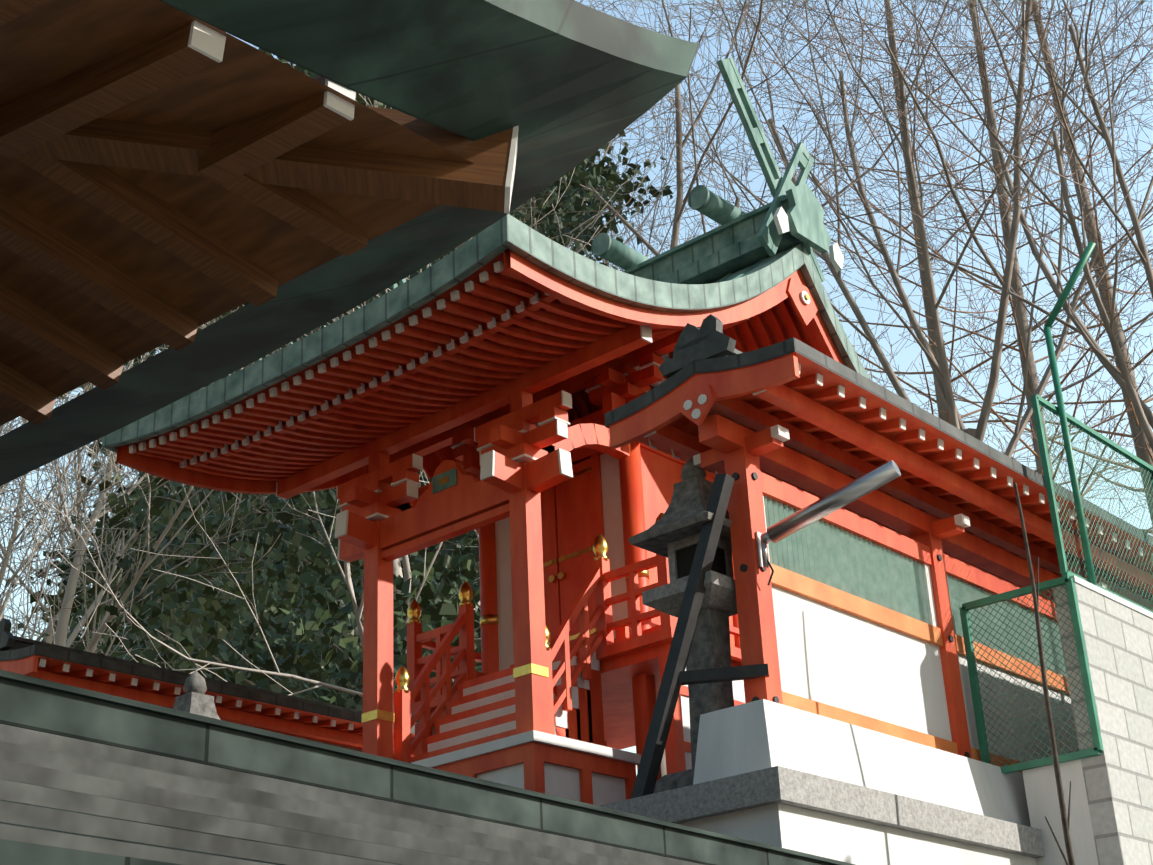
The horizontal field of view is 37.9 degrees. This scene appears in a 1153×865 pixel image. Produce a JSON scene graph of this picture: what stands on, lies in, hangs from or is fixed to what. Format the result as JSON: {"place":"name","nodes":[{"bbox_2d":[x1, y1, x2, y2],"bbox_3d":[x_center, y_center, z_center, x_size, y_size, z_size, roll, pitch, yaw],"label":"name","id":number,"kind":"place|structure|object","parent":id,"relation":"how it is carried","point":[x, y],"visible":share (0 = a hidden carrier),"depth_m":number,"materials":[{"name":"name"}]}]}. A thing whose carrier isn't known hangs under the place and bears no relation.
{"place":"outdoors","nodes":[
{"label":"outdoors","id":0,"kind":"place"},
{"bbox_2d":[0,0,1152,775],"label":"sky","id":1,"kind":"structure","parent":0,"point":[905,356],"materials":[{"name":"blue"}]},
{"label":"ground","id":2,"kind":"structure","parent":0,"visible":0},
{"bbox_2d":[0,0,698,485],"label":"roof","id":3,"kind":"structure","parent":2,"relation":"on","point":[174,174],"depth_m":4.53,"materials":[{"name":"green metal"}]},
{"bbox_2d":[0,670,854,864],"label":"coping","id":4,"kind":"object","parent":2,"relation":"on","point":[89,777],"depth_m":4.50,"materials":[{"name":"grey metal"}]},
{"bbox_2d":[600,766,1044,864],"bbox_3d":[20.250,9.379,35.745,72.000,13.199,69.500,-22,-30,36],"label":"stone base","id":5,"kind":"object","parent":2,"relation":"on","point":[800,811],"depth_m":8.46,"materials":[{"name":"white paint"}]},
{"bbox_2d":[0,352,148,638],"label":"bare tree","id":6,"kind":"object","parent":5,"relation":"on","point":[28,595],"visible":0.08,"depth_m":30.72,"materials":[{"name":"beige"}]},
{"bbox_2d":[0,345,219,659],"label":"bare tree","id":7,"kind":"object","parent":5,"relation":"on","point":[14,537],"visible":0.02,"depth_m":22.13,"materials":[{"name":"beige"}]},
{"bbox_2d":[0,307,333,660],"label":"bare tree","id":8,"kind":"object","parent":5,"relation":"on","point":[70,593],"visible":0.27,"depth_m":20.41,"materials":[{"name":"beige"}]},
{"bbox_2d":[0,385,344,693],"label":"bare tree","id":9,"kind":"object","parent":5,"relation":"on","point":[49,638],"visible":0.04,"depth_m":25.42,"materials":[{"name":"beige"}]},
{"bbox_2d":[173,671,220,719],"bbox_3d":[-2.618,2.684,11.320,0.638,2.229,0.638,-22,-30,36],"label":"stone finial","id":10,"kind":"object","parent":5,"relation":"on","point":[194,699],"visible":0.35,"depth_m":11.63,"materials":[{"name":"stone"}]},
{"bbox_2d":[0,618,415,758],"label":"roofed wall","id":11,"kind":"structure","parent":5,"relation":"on","point":[320,722],"depth_m":14.25,"materials":[{"name":"red paint"}]},
{"bbox_2d":[5,50,585,706],"bbox_3d":[-3.936,1.422,24.668,9.537,14.479,9.532,3,-25,-13],"label":"evergreen","id":12,"kind":"object","parent":5,"relation":"on","point":[445,558],"visible":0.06,"depth_m":22.75,"materials":[{"name":"green plant"}]},
{"bbox_2d":[56,213,548,722],"bbox_3d":[-2.686,2.169,22.446,8.573,11.188,7.745,-22,-30,36],"label":"evergreen","id":13,"kind":"object","parent":5,"relation":"on","point":[206,625],"visible":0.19,"depth_m":20.62,"materials":[{"name":"green plant"}]},
{"bbox_2d":[43,48,672,692],"bbox_3d":[-1.804,0.552,25.723,10.744,16.334,10.192,-22,-30,36],"label":"evergreen","id":14,"kind":"object","parent":5,"relation":"on","point":[573,196],"visible":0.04,"depth_m":27.69,"materials":[{"name":"green plant"}]},
{"bbox_2d":[41,62,739,696],"bbox_3d":[-2.733,0.771,20.953,9.330,12.350,9.032,-22,-30,36],"label":"tree","id":15,"kind":"object","parent":5,"relation":"on","point":[397,570],"visible":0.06,"depth_m":19.07,"materials":[{"name":"beige"}]},
{"bbox_2d":[129,261,823,805],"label":"shrine building","id":16,"kind":"structure","parent":5,"relation":"on","point":[557,509],"depth_m":12.89,"materials":[{"name":"red wood"}]},
{"bbox_2d":[102,58,870,534],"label":"shrine roof","id":17,"kind":"structure","parent":16,"relation":"on","point":[738,264],"depth_m":13.21,"materials":[{"name":"green metal"}]},
{"bbox_2d":[294,0,889,308],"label":"zelkova","id":18,"kind":"object","parent":5,"relation":"on","point":[643,174],"visible":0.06,"depth_m":34.95,"materials":[{"name":"green plant"}]},
{"bbox_2d":[255,0,1117,776],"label":"zelkova","id":19,"kind":"object","parent":5,"relation":"on","point":[681,204],"visible":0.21,"depth_m":27.54,"materials":[{"name":"brown plant"}]},
{"bbox_2d":[628,457,768,798],"bbox_3d":[0.708,1.016,9.130,0.721,2.026,0.744,-22,-30,36],"label":"stone lantern","id":20,"kind":"object","parent":5,"relation":"on","point":[688,534],"visible":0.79,"depth_m":9.09,"materials":[{"name":"stone"}]},
{"bbox_2d":[595,0,1152,457],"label":"zelkova","id":21,"kind":"object","parent":5,"relation":"on","point":[943,376],"visible":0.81,"depth_m":28.59,"materials":[{"name":"brown plant"}]},
{"bbox_2d":[605,314,1152,826],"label":"roofed wall","id":22,"kind":"structure","parent":5,"relation":"on","point":[849,628],"depth_m":9.76,"materials":[{"name":"white paint"}]},
{"bbox_2d":[755,460,900,584],"bbox_3d":[1.335,0.486,8.919,0.859,0.518,0.101,-17,-28,29],"label":"floodlight tube","id":23,"kind":"object","parent":22,"relation":"attached to","point":[858,488],"visible":1,"depth_m":8.93,"materials":[{"name":"silver metal"}]},
{"bbox_2d":[647,0,1152,508],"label":"bare tree","id":24,"kind":"object","parent":5,"relation":"on","point":[941,404],"visible":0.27,"depth_m":35.49,"materials":[{"name":"brown plant"}]},
{"bbox_2d":[687,0,1152,451],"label":"zelkova","id":25,"kind":"object","parent":5,"relation":"on","point":[1124,381],"visible":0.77,"depth_m":28.28,"materials":[{"name":"brown plant"}]},
{"bbox_2d":[793,0,1152,531],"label":"bare tree","id":26,"kind":"object","parent":5,"relation":"on","point":[1021,320],"visible":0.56,"depth_m":32.98,"materials":[{"name":"brown plant"}]},
{"bbox_2d":[793,0,1152,535],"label":"zelkova","id":27,"kind":"object","parent":5,"relation":"on","point":[1136,429],"visible":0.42,"depth_m":34.82,"materials":[{"name":"brown plant"}]},
{"bbox_2d":[959,241,1152,773],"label":"green fences","id":28,"kind":"object","parent":5,"relation":"on","point":[1058,410],"visible":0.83,"depth_m":10.54,"materials":[{"name":"metal"}]},
{"bbox_2d":[1013,482,1074,864],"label":"sapling","id":29,"kind":"object","parent":2,"relation":"on","point":[1066,833],"visible":1,"depth_m":8.83,"materials":[{"name":"brown plant"}]},
{"bbox_2d":[1022,575,1152,864],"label":"block wall","id":30,"kind":"structure","parent":2,"relation":"on","point":[1111,811],"depth_m":10.03,"materials":[{"name":"concrete"}]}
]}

